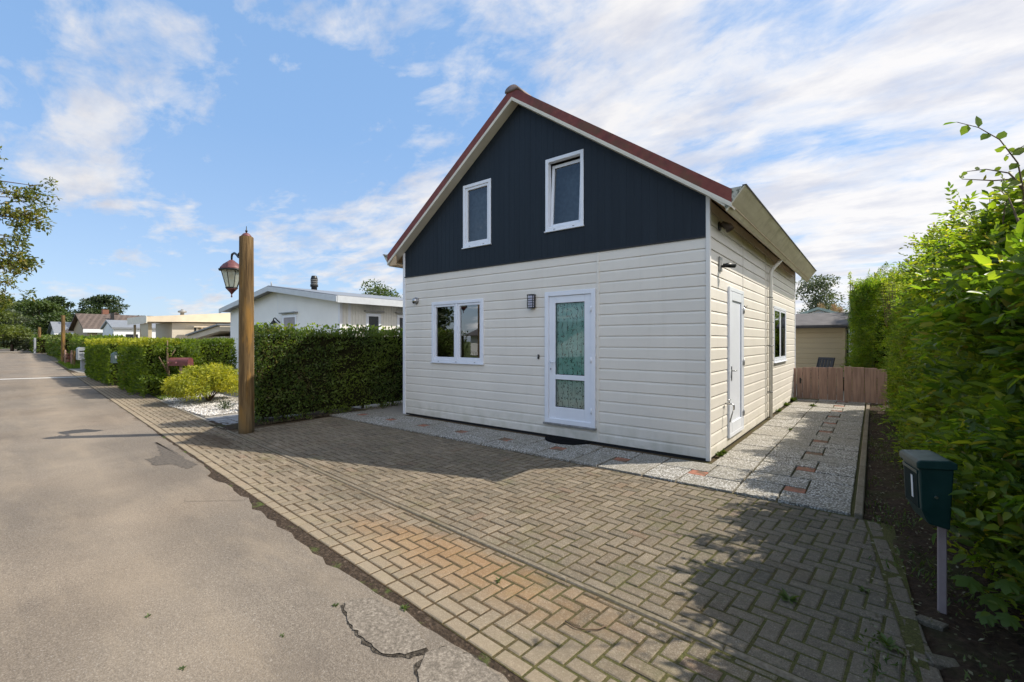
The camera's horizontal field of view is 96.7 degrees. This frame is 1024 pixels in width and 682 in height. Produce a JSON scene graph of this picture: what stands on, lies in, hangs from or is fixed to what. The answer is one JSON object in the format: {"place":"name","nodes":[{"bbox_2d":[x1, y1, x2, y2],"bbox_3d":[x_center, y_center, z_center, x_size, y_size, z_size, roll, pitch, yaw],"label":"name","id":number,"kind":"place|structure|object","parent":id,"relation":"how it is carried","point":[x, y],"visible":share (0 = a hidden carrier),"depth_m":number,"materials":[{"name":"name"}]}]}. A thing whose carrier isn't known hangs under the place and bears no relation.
{"place":"outdoors","nodes":[
{"label":"outdoors","id":0,"kind":"place"},
{"bbox_2d":[41,352,59,361],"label":"verge paving","id":1,"kind":"structure","parent":0,"point":[52,358],"depth_m":41.64,"materials":[{"name":"concrete"}]},
{"bbox_2d":[69,369,84,372],"bbox_3d":[-21.395,1.598,24.212,8.200,0.001,2.450,0,0,38],"label":"gravel bed","id":2,"kind":"object","parent":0,"point":[78,370],"visible":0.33,"depth_m":24.65,"materials":[{"name":"white gravel"}]},
{"bbox_2d":[76,347,85,369],"bbox_3d":[-24.044,0.995,25.531,0.610,1.310,0.520,0,0,38],"label":"mailbox","id":3,"kind":"object","parent":2,"relation":"on","point":[80,353],"visible":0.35,"depth_m":25.32,"materials":[{"name":"grey metal"}]},
{"bbox_2d":[140,389,237,420],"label":"garden ground","id":4,"kind":"structure","parent":0,"point":[197,415],"depth_m":12.39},
{"bbox_2d":[83,337,120,385],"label":"thuja hedge","id":5,"kind":"object","parent":4,"relation":"on","point":[99,365],"visible":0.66,"depth_m":17.19,"materials":[{"name":"green plant"}]},
{"bbox_2d":[127,309,229,338],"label":"beige annexe","id":6,"kind":"structure","parent":4,"relation":"on","point":[177,326],"depth_m":24.25,"materials":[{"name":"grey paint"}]},
{"bbox_2d":[162,390,237,419],"bbox_3d":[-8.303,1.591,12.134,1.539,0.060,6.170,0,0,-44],"label":"white gravel","id":7,"kind":"structure","parent":4,"relation":"on","point":[199,408],"depth_m":11.18,"materials":[{"name":"white gravel"}]},
{"bbox_2d":[135,340,202,395],"bbox_3d":[-9.955,0.783,13.279,1.265,1.737,1.644,0,0,38],"label":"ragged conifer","id":8,"kind":"object","parent":7,"relation":"on","point":[187,348],"visible":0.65,"depth_m":13.03,"materials":[{"name":"green plant"}]},
{"bbox_2d":[167,358,192,375],"bbox_3d":[-9.420,1.061,12.930,0.562,1.178,0.248,0,0,-2],"label":"red mailbox","id":9,"kind":"object","parent":7,"relation":"on","point":[180,362],"visible":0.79,"depth_m":12.82,"materials":[{"name":"paint"}]},
{"bbox_2d":[160,362,237,400],"bbox_3d":[-8.074,1.080,12.082,2.275,1.065,2.124,0,0,38],"label":"golden shrub","id":10,"kind":"object","parent":7,"relation":"on","point":[192,382],"visible":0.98,"depth_m":11.55,"materials":[{"name":"yellow plant"}]},
{"bbox_2d":[178,337,237,374],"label":"thuja hedge","id":11,"kind":"object","parent":7,"relation":"on","point":[217,352],"visible":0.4,"depth_m":14.27,"materials":[{"name":"green plant"}]},
{"bbox_2d":[215,401,233,408],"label":"dry plant","id":12,"kind":"object","parent":7,"relation":"on","point":[224,405],"visible":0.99,"depth_m":10.57,"materials":[{"name":"green plant"}]},
{"bbox_2d":[219,276,402,374],"bbox_3d":[-5.506,-0.500,19.929,8.950,4.200,9.990,0,0,38],"label":"white bungalow","id":13,"kind":"object","parent":4,"relation":"on","point":[279,305],"visible":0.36,"depth_m":15.08,"materials":[{"name":"white paint"}]},
{"bbox_2d":[279,311,297,335],"bbox_3d":[-7.699,-0.245,15.649,1.160,1.490,0.120,0,0,38],"label":"window","id":14,"kind":"structure","parent":13,"relation":"in","point":[286,319],"depth_m":15.69,"materials":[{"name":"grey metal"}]},
{"bbox_2d":[364,310,384,336],"bbox_3d":[-4.417,-0.235,14.620,0.120,1.470,0.710,0,0,38],"label":"window","id":15,"kind":"structure","parent":13,"relation":"in","point":[371,319],"depth_m":14.65,"materials":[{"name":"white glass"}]},
{"bbox_2d":[395,312,402,335],"bbox_3d":[-3.655,-0.235,15.579,0.120,1.470,0.760,0,0,38],"label":"window","id":16,"kind":"structure","parent":13,"relation":"in","point":[399,317],"depth_m":15.43,"materials":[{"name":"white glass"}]},
{"bbox_2d":[185,324,229,344],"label":"shed","id":17,"kind":"structure","parent":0,"point":[221,331],"depth_m":20.10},
{"bbox_2d":[207,414,297,424],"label":"garden paving","id":18,"kind":"structure","parent":0,"point":[230,418],"depth_m":9.33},
{"bbox_2d":[0,349,508,681],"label":"asphalt road","id":19,"kind":"structure","parent":0,"point":[111,537],"depth_m":3.16,"materials":[{"name":"grey asphalt"}]},
{"bbox_2d":[33,338,35,353],"bbox_3d":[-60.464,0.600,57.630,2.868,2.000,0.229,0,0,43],"label":"post","id":20,"kind":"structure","parent":19,"relation":"on","point":[34,350],"depth_m":56.71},
{"bbox_2d":[17,376,86,378],"bbox_3d":[-21.067,1.595,19.175,6.001,0.001,0.299,0,0,-31],"label":"road marking","id":21,"kind":"object","parent":19,"relation":"on","point":[51,377],"visible":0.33,"depth_m":19.89,"materials":[{"name":"paint"}]},
{"bbox_2d":[145,442,196,468],"bbox_3d":[-4.916,1.597,6.372,2.156,0.001,0.440,0,0,38],"label":"asphalt patch","id":22,"kind":"object","parent":19,"relation":"on","point":[168,456],"visible":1,"depth_m":6.13,"materials":[{"name":"grey asphalt"}]},
{"bbox_2d":[340,604,428,658],"bbox_3d":[-0.734,1.597,2.536,0.274,0.001,0.747,0,0,-44],"label":"tar crack","id":23,"kind":"object","parent":19,"relation":"on","point":[423,651],"visible":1,"depth_m":2.34,"materials":[{"name":"black asphalt"}]},
{"bbox_2d":[344,598,426,653],"bbox_3d":[-0.737,1.593,2.565,0.710,0.001,0.288,0,0,38],"label":"asphalt patch","id":24,"kind":"object","parent":19,"relation":"on","point":[379,625],"visible":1,"depth_m":2.54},
{"bbox_2d":[414,646,483,681],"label":"tar crack","id":25,"kind":"object","parent":19,"relation":"on","point":[417,665],"visible":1,"depth_m":2.25,"materials":[{"name":"grey asphalt"}]},
{"bbox_2d":[417,645,502,681],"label":"asphalt patch","id":26,"kind":"object","parent":19,"relation":"on","point":[448,663],"visible":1,"depth_m":2.21,"materials":[{"name":"grey asphalt"}]},
{"bbox_2d":[203,407,362,429],"bbox_3d":[-4.730,1.598,9.709,1.340,0.043,2.930,0,0,38],"label":"soil bed","id":27,"kind":"object","parent":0,"point":[235,425],"visible":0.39,"depth_m":9.16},
{"bbox_2d":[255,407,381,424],"bbox_3d":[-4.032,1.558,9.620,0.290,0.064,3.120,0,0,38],"label":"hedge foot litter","id":28,"kind":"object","parent":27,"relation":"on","point":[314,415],"visible":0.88,"depth_m":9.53,"materials":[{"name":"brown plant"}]},
{"bbox_2d":[43,354,525,681],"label":"road shoulder","id":29,"kind":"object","parent":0,"point":[332,558],"visible":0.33,"depth_m":3.17},
{"bbox_2d":[400,603,409,611],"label":"weed","id":30,"kind":"object","parent":29,"relation":"on","point":[404,607],"visible":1,"depth_m":2.72,"materials":[{"name":"green plant"}]},
{"bbox_2d":[354,400,409,414],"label":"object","id":31,"kind":"structure","parent":0,"point":[396,409],"depth_m":10.79,"materials":[{"name":"grey gravel"}]},
{"bbox_2d":[72,372,791,681],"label":"brick verge","id":32,"kind":"structure","parent":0,"point":[645,651],"depth_m":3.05,"materials":[{"name":"beige brick"}]},
{"bbox_2d":[111,352,117,362],"bbox_3d":[-13.666,1.015,15.766,0.370,1.270,0.300,0,0,38],"label":"blue grey mailbox","id":33,"kind":"object","parent":32,"relation":"on","point":[113,357],"visible":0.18,"depth_m":15.64,"materials":[{"name":"metal"}]},
{"bbox_2d":[565,620,606,629],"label":"fallen twig","id":34,"kind":"object","parent":32,"relation":"on","point":[586,629],"visible":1,"depth_m":2.52,"materials":[{"name":"wood"}]},
{"bbox_2d":[0,348,874,521],"bbox_3d":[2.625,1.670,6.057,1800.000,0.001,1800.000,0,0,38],"label":"ground","id":35,"kind":"structure","parent":0,"point":[867,448],"depth_m":6.41,"materials":[{"name":"green plant"}]},
{"bbox_2d":[0,293,36,340],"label":"deciduous tree","id":36,"kind":"object","parent":35,"relation":"on","point":[10,331],"visible":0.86,"depth_m":62.66,"materials":[{"name":"green plant"}]},
{"bbox_2d":[0,308,37,350],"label":"willow tree","id":37,"kind":"object","parent":35,"relation":"on","point":[22,343],"visible":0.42,"depth_m":71.99,"materials":[{"name":"green plant"}]},
{"bbox_2d":[0,330,43,347],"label":"road end thicket","id":38,"kind":"object","parent":35,"relation":"on","point":[3,345],"visible":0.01,"depth_m":100.16,"materials":[{"name":"green plant"}]},
{"bbox_2d":[0,146,60,310],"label":"overhanging tree","id":39,"kind":"object","parent":35,"relation":"on","point":[22,262],"visible":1,"depth_m":15.13,"materials":[{"name":"green plant"}]},
{"bbox_2d":[0,297,73,346],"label":"deciduous tree","id":40,"kind":"object","parent":35,"relation":"on","point":[69,311],"visible":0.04,"depth_m":91.62,"materials":[{"name":"green plant"}]},
{"bbox_2d":[38,327,40,352],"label":"timber post","id":41,"kind":"object","parent":35,"relation":"on","point":[39,331],"visible":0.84,"depth_m":59.91,"materials":[{"name":"brown wood"}]},
{"bbox_2d":[28,333,51,352],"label":"street hedge","id":42,"kind":"object","parent":35,"relation":"on","point":[40,343],"visible":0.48,"depth_m":60.08,"materials":[{"name":"green plant"}]},
{"bbox_2d":[10,298,72,340],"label":"deciduous tree","id":43,"kind":"object","parent":35,"relation":"on","point":[31,307],"visible":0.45,"depth_m":79.22,"materials":[{"name":"green plant"}]},
{"bbox_2d":[38,295,75,325],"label":"deciduous tree","id":44,"kind":"object","parent":35,"relation":"on","point":[58,299],"visible":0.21,"depth_m":83.59,"materials":[{"name":"green plant"}]},
{"bbox_2d":[47,322,70,334],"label":"grey roofed house","id":45,"kind":"structure","parent":35,"relation":"on","point":[54,328],"depth_m":73.59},
{"bbox_2d":[44,332,84,360],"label":"street hedge","id":46,"kind":"object","parent":35,"relation":"on","point":[52,344],"visible":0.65,"depth_m":38.18,"materials":[{"name":"green plant"}]},
{"bbox_2d":[58,309,119,333],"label":"tiled bungalow","id":47,"kind":"object","parent":35,"relation":"on","point":[103,311],"visible":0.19,"depth_m":56.35,"materials":[{"name":"red brick"}]},
{"bbox_2d":[67,334,126,363],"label":"street hedge","id":48,"kind":"object","parent":35,"relation":"on","point":[76,342],"visible":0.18,"depth_m":30.65,"materials":[{"name":"green plant"}]},
{"bbox_2d":[73,294,129,314],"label":"pine tree","id":49,"kind":"object","parent":35,"relation":"on","point":[98,303],"visible":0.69,"depth_m":77.11,"materials":[{"name":"green plant"}]},
{"bbox_2d":[68,313,139,335],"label":"tiled bungalow","id":50,"kind":"object","parent":35,"relation":"on","point":[86,324],"visible":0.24,"depth_m":44.34,"materials":[{"name":"tile"}]},
{"bbox_2d":[100,320,155,337],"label":"white shed","id":51,"kind":"structure","parent":35,"relation":"on","point":[116,327],"depth_m":33.89,"materials":[{"name":"white paint"}]},
{"bbox_2d":[126,334,137,337],"bbox_3d":[-28.269,0.350,33.854,0.020,1.700,0.700,0,0,38],"label":"window","id":52,"kind":"structure","parent":51,"relation":"in","point":[127,335],"depth_m":33.78,"materials":[{"name":"white glass"}]},
{"bbox_2d":[115,336,180,397],"bbox_3d":[-11.463,0.759,14.268,3.935,1.838,1.184,0,0,38],"label":"thuja hedge","id":53,"kind":"object","parent":35,"relation":"on","point":[129,349],"visible":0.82,"depth_m":13.29,"materials":[{"name":"green plant"}]},
{"bbox_2d":[218,226,254,433],"bbox_3d":[-4.946,-0.158,8.226,1.046,3.715,0.441,0,0,38],"label":"lamp post","id":54,"kind":"object","parent":35,"relation":"on","point":[236,274],"visible":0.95,"depth_m":7.88,"materials":[{"name":"brown wood"}]},
{"bbox_2d":[237,321,402,423],"bbox_3d":[-2.979,0.610,11.440,1.032,2.084,7.080,0,0,38],"label":"clipped hedge","id":55,"kind":"object","parent":35,"relation":"on","point":[304,372],"visible":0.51,"depth_m":9.76,"materials":[{"name":"green plant"}]},
{"bbox_2d":[359,278,402,297],"bbox_3d":[-7.891,-0.971,25.938,4.639,5.343,4.533,0,0,38],"label":"garden tree","id":56,"kind":"object","parent":35,"relation":"on","point":[378,291],"visible":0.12,"depth_m":25.29,"materials":[{"name":"green plant"}]},
{"bbox_2d":[136,390,808,681],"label":"kerb edging","id":57,"kind":"object","parent":35,"relation":"on","point":[744,656],"visible":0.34,"depth_m":2.96,"materials":[{"name":"concrete"}]},
{"bbox_2d":[854,403,869,518],"bbox_3d":[6.029,1.605,7.758,0.065,0.090,9.300,0,0,38],"label":"bed edging","id":58,"kind":"object","parent":35,"relation":"on","point":[859,505],"visible":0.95,"depth_m":5.33,"materials":[{"name":"concrete"}]},
{"bbox_2d":[0,0,1023,315],"label":"sky","id":59,"kind":"structure","parent":0,"point":[166,130],"materials":[{"name":"blue"}]},
{"bbox_2d":[230,416,929,681],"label":"brick driveway","id":60,"kind":"structure","parent":0,"point":[834,666],"depth_m":3.76,"materials":[{"name":"grey brick"}]},
{"bbox_2d":[568,491,897,678],"bbox_3d":[1.670,1.595,3.648,2.116,0.018,2.459,0,0,38],"label":"joint moss","id":61,"kind":"object","parent":60,"relation":"on","point":[774,573],"visible":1,"depth_m":3.15,"materials":[{"name":"green plant"}]},
{"bbox_2d":[777,587,798,604],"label":"weed","id":62,"kind":"object","parent":60,"relation":"on","point":[786,596],"visible":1,"depth_m":2.81,"materials":[{"name":"green plant"}]},
{"bbox_2d":[857,586,870,592],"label":"weed","id":63,"kind":"object","parent":60,"relation":"on","point":[861,587],"visible":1,"depth_m":2.91,"materials":[{"name":"green plant"}]},
{"bbox_2d":[875,632,904,653],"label":"weed","id":64,"kind":"object","parent":60,"relation":"on","point":[884,639],"visible":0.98,"depth_m":2.38,"materials":[{"name":"green plant"}]},
{"bbox_2d":[330,397,866,516],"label":"slab path","id":65,"kind":"structure","parent":0,"point":[831,478],"depth_m":6.37,"materials":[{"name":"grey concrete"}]},
{"bbox_2d":[545,435,590,444],"bbox_3d":[0.806,1.576,7.176,0.800,0.023,0.360,0,0,38],"label":"door mat","id":66,"kind":"object","parent":65,"relation":"on","point":[558,440],"depth_m":7.11,"materials":[{"name":"black rubber"}]},
{"bbox_2d":[383,84,816,461],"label":"gabled house","id":67,"kind":"structure","parent":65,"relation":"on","point":[639,327],"depth_m":7.55,"materials":[{"name":"beige wood"}]},
{"bbox_2d":[412,297,418,303],"bbox_3d":[-2.081,-0.860,9.731,0.150,0.150,0.100,0,0,38],"label":"dome light","id":68,"kind":"object","parent":67,"relation":"attached to","point":[415,300],"visible":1,"depth_m":9.70,"materials":[{"name":"metal"}]},
{"bbox_2d":[430,298,483,364],"bbox_3d":[-1.087,-0.175,9.021,1.464,1.250,0.115,0,0,38],"label":"window","id":69,"kind":"structure","parent":67,"relation":"in","point":[457,359],"depth_m":8.99,"materials":[{"name":"white plastic"}]},
{"bbox_2d":[462,178,490,248],"bbox_3d":[-0.628,-2.405,8.714,0.820,1.230,0.205,0,0,38],"label":"window","id":70,"kind":"structure","parent":67,"relation":"in","point":[477,195],"depth_m":8.83,"materials":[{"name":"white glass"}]},
{"bbox_2d":[527,294,535,308],"bbox_3d":[0.332,-0.680,7.817,0.134,0.240,0.095,0,0,38],"label":"wall lamp","id":71,"kind":"object","parent":67,"relation":"attached to","point":[531,300],"visible":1,"depth_m":7.80,"materials":[{"name":"black metal"}]},
{"bbox_2d":[544,149,583,232],"bbox_3d":[0.951,-2.435,7.575,0.830,1.230,0.385,0,0,38],"label":"window","id":72,"kind":"structure","parent":67,"relation":"in","point":[564,203],"depth_m":7.68,"materials":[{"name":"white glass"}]},
{"bbox_2d":[549,294,591,422],"bbox_3d":[0.942,0.299,7.388,0.815,2.083,0.119,0,0,38],"label":"door","id":73,"kind":"structure","parent":67,"relation":"in","point":[570,359],"depth_m":7.42,"materials":[{"name":"white glass"}]},
{"bbox_2d":[718,221,733,232],"bbox_3d":[3.003,-1.603,6.371,0.198,0.165,0.133,0,0,38],"label":"eave lamp","id":74,"kind":"object","parent":67,"relation":"attached to","point":[727,227],"visible":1,"depth_m":6.36,"materials":[{"name":"black metal"}]},
{"bbox_2d":[718,256,735,271],"bbox_3d":[3.040,-1.090,6.452,0.259,0.200,0.121,0,0,3],"label":"flood light","id":75,"kind":"object","parent":67,"relation":"attached to","point":[727,265],"visible":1,"depth_m":6.42,"materials":[{"name":"grey metal"}]},
{"bbox_2d":[725,399,734,421],"bbox_3d":[3.183,1.019,6.658,0.094,0.326,0.120,0,0,-16],"label":"water tap","id":76,"kind":"object","parent":67,"relation":"attached to","point":[729,403],"visible":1,"depth_m":6.62,"materials":[{"name":"metal"}]},
{"bbox_2d":[731,291,744,432],"bbox_3d":[3.563,0.346,7.203,0.134,2.208,0.878,0,0,38],"label":"door","id":77,"kind":"structure","parent":67,"relation":"in","point":[737,310],"depth_m":7.23,"materials":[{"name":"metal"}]},
{"bbox_2d":[773,306,787,362],"bbox_3d":[6.272,-0.145,10.669,0.115,1.270,1.784,0,0,38],"label":"window","id":78,"kind":"structure","parent":67,"relation":"in","point":[779,315],"depth_m":10.58,"materials":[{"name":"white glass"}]},
{"bbox_2d":[357,401,843,493],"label":"red tile inserts","id":79,"kind":"object","parent":65,"relation":"on","point":[786,488],"visible":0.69,"depth_m":6.12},
{"bbox_2d":[715,451,724,456],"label":"weed","id":80,"kind":"object","parent":65,"relation":"on","point":[719,454],"visible":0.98,"depth_m":6.27,"materials":[{"name":"green plant"}]},
{"bbox_2d":[793,367,842,400],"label":"plank gate","id":81,"kind":"structure","parent":65,"relation":"on","point":[827,385],"depth_m":12.11,"materials":[{"name":"brown wood"}]},
{"bbox_2d":[844,367,886,404],"bbox_3d":[8.960,1.155,11.541,0.862,0.990,0.130,0,0,38],"label":"plank fence","id":82,"kind":"object","parent":65,"relation":"on","point":[863,385],"visible":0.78,"depth_m":11.50,"materials":[{"name":"brown wood"}]},
{"bbox_2d":[796,384,889,403],"bbox_3d":[15.835,1.630,20.275,15.000,0.001,21.300,0,0,38],"label":"back garden","id":83,"kind":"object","parent":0,"point":[818,393],"depth_m":14.13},
{"bbox_2d":[796,274,847,313],"bbox_3d":[19.777,-1.361,30.062,4.584,6.123,3.667,0,0,38],"label":"garden tree","id":84,"kind":"object","parent":83,"relation":"on","point":[824,285],"visible":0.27,"depth_m":29.50,"materials":[{"name":"green plant"}]},
{"bbox_2d":[796,312,853,385],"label":"tan shed","id":85,"kind":"structure","parent":83,"relation":"on","point":[821,335],"depth_m":16.49,"materials":[{"name":"beige wood"}]},
{"bbox_2d":[799,307,850,365],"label":"pale green roof","id":86,"kind":"structure","parent":85,"relation":"attached to","point":[818,310],"depth_m":22.69,"materials":[{"name":"green"}]},
{"bbox_2d":[816,357,834,378],"bbox_3d":[9.873,1.065,14.602,0.712,1.070,0.565,0,0,-22],"label":"garden chair","id":87,"kind":"object","parent":83,"relation":"on","point":[825,362],"visible":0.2,"depth_m":14.71,"materials":[{"name":"black plastic"}]},
{"bbox_2d":[817,302,844,311],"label":"pink plume bush","id":88,"kind":"object","parent":83,"relation":"on","point":[835,308],"visible":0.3,"depth_m":23.91,"materials":[{"name":"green plant"}]},
{"bbox_2d":[840,268,912,397],"bbox_3d":[11.444,-0.241,13.454,2.918,3.894,3.708,0,0,38],"label":"garden shrub","id":89,"kind":"object","parent":83,"relation":"on","point":[865,297],"visible":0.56,"depth_m":13.09,"materials":[{"name":"green plant"}]},
{"bbox_2d":[847,258,915,363],"bbox_3d":[14.516,-0.595,17.322,2.948,4.598,6.865,0,0,38],"label":"garden shrub","id":90,"kind":"object","parent":83,"relation":"on","point":[883,271],"visible":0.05,"depth_m":16.03,"materials":[{"name":"green plant"}]},
{"bbox_2d":[864,403,970,537],"bbox_3d":[7.723,1.604,6.732,3.855,0.077,9.800,0,0,38],"label":"soil bed","id":91,"kind":"object","parent":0,"point":[881,471],"visible":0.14,"depth_m":5.16,"materials":[{"name":"brown soil"}]},
{"bbox_2d":[876,272,920,428],"bbox_3d":[8.313,0.056,8.614,2.238,3.299,4.150,0,0,38],"label":"leaved hedge","id":92,"kind":"object","parent":91,"relation":"on","point":[893,354],"visible":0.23,"depth_m":8.76,"materials":[{"name":"green plant"}]},
{"bbox_2d":[850,405,1017,681],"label":"bed weeds","id":93,"kind":"object","parent":91,"relation":"on","point":[934,584],"visible":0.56,"depth_m":3.14,"materials":[{"name":"green plant"}]},
{"bbox_2d":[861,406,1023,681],"bbox_3d":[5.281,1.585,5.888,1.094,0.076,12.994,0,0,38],"label":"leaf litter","id":94,"kind":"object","parent":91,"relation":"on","point":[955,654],"visible":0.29,"depth_m":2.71,"materials":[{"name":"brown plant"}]},
{"bbox_2d":[878,218,1008,458],"bbox_3d":[6.531,-0.028,5.816,2.919,3.463,4.072,0,0,38],"label":"broadleaf shrub","id":95,"kind":"object","parent":91,"relation":"on","point":[926,242],"visible":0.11,"depth_m":6.11,"materials":[{"name":"green plant"}]},
{"bbox_2d":[888,524,1023,681],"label":"soil bed","id":96,"kind":"object","parent":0,"point":[938,642],"visible":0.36,"depth_m":2.60,"materials":[{"name":"brown soil"}]},
{"bbox_2d":[867,521,959,681],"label":"driveway edge row","id":97,"kind":"object","parent":96,"relation":"on","point":[936,663],"visible":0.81,"depth_m":2.63,"materials":[{"name":"concrete"}]},
{"bbox_2d":[899,450,957,614],"bbox_3d":[2.455,1.159,2.681,0.200,0.982,0.294,0,0,25],"label":"green mailbox","id":98,"kind":"object","parent":96,"relation":"on","point":[928,477],"visible":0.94,"depth_m":2.59,"materials":[{"name":"plastic"}]},
{"bbox_2d":[889,172,1023,620],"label":"broadleaf shrub","id":99,"kind":"object","parent":96,"relation":"on","point":[971,338],"visible":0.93,"depth_m":2.89,"materials":[{"name":"green plant"}]},
{"bbox_2d":[943,116,1023,227],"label":"arching shrub","id":100,"kind":"object","parent":96,"relation":"on","point":[1013,180],"visible":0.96,"depth_m":2.76,"materials":[{"name":"green plant"}]},
{"bbox_2d":[950,419,1023,633],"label":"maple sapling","id":101,"kind":"object","parent":96,"relation":"on","point":[1005,586],"visible":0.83,"depth_m":2.42,"materials":[{"name":"green plant"}]},
{"label":"grass patch","id":102,"kind":"structure","parent":0,"visible":0},
{"bbox_2d":[61,315,64,361],"bbox_3d":[-33.184,-0.100,33.647,0.244,3.600,0.244,0,0,38],"label":"timber post","id":103,"kind":"object","parent":102,"relation":"on","point":[62,336],"visible":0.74,"depth_m":33.55,"materials":[{"name":"brown wood"}]},
{"bbox_2d":[66,353,70,361],"bbox_3d":[-31.788,1.203,32.673,0.650,0.793,0.676,0,0,38],"label":"red flower pot","id":104,"kind":"object","parent":102,"relation":"on","point":[68,357],"visible":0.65,"depth_m":32.58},
{"bbox_2d":[58,361,79,368],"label":"verge grass","id":105,"kind":"structure","parent":102,"relation":"on","point":[69,365],"depth_m":28.71,"materials":[{"name":"green plant"}]},
{"label":"grass patch","id":106,"kind":"structure","parent":0,"visible":0},
{"bbox_2d":[148,392,182,399],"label":"edge grass","id":107,"kind":"structure","parent":106,"relation":"on","point":[161,396],"depth_m":12.97,"materials":[{"name":"green plant"}]}
]}

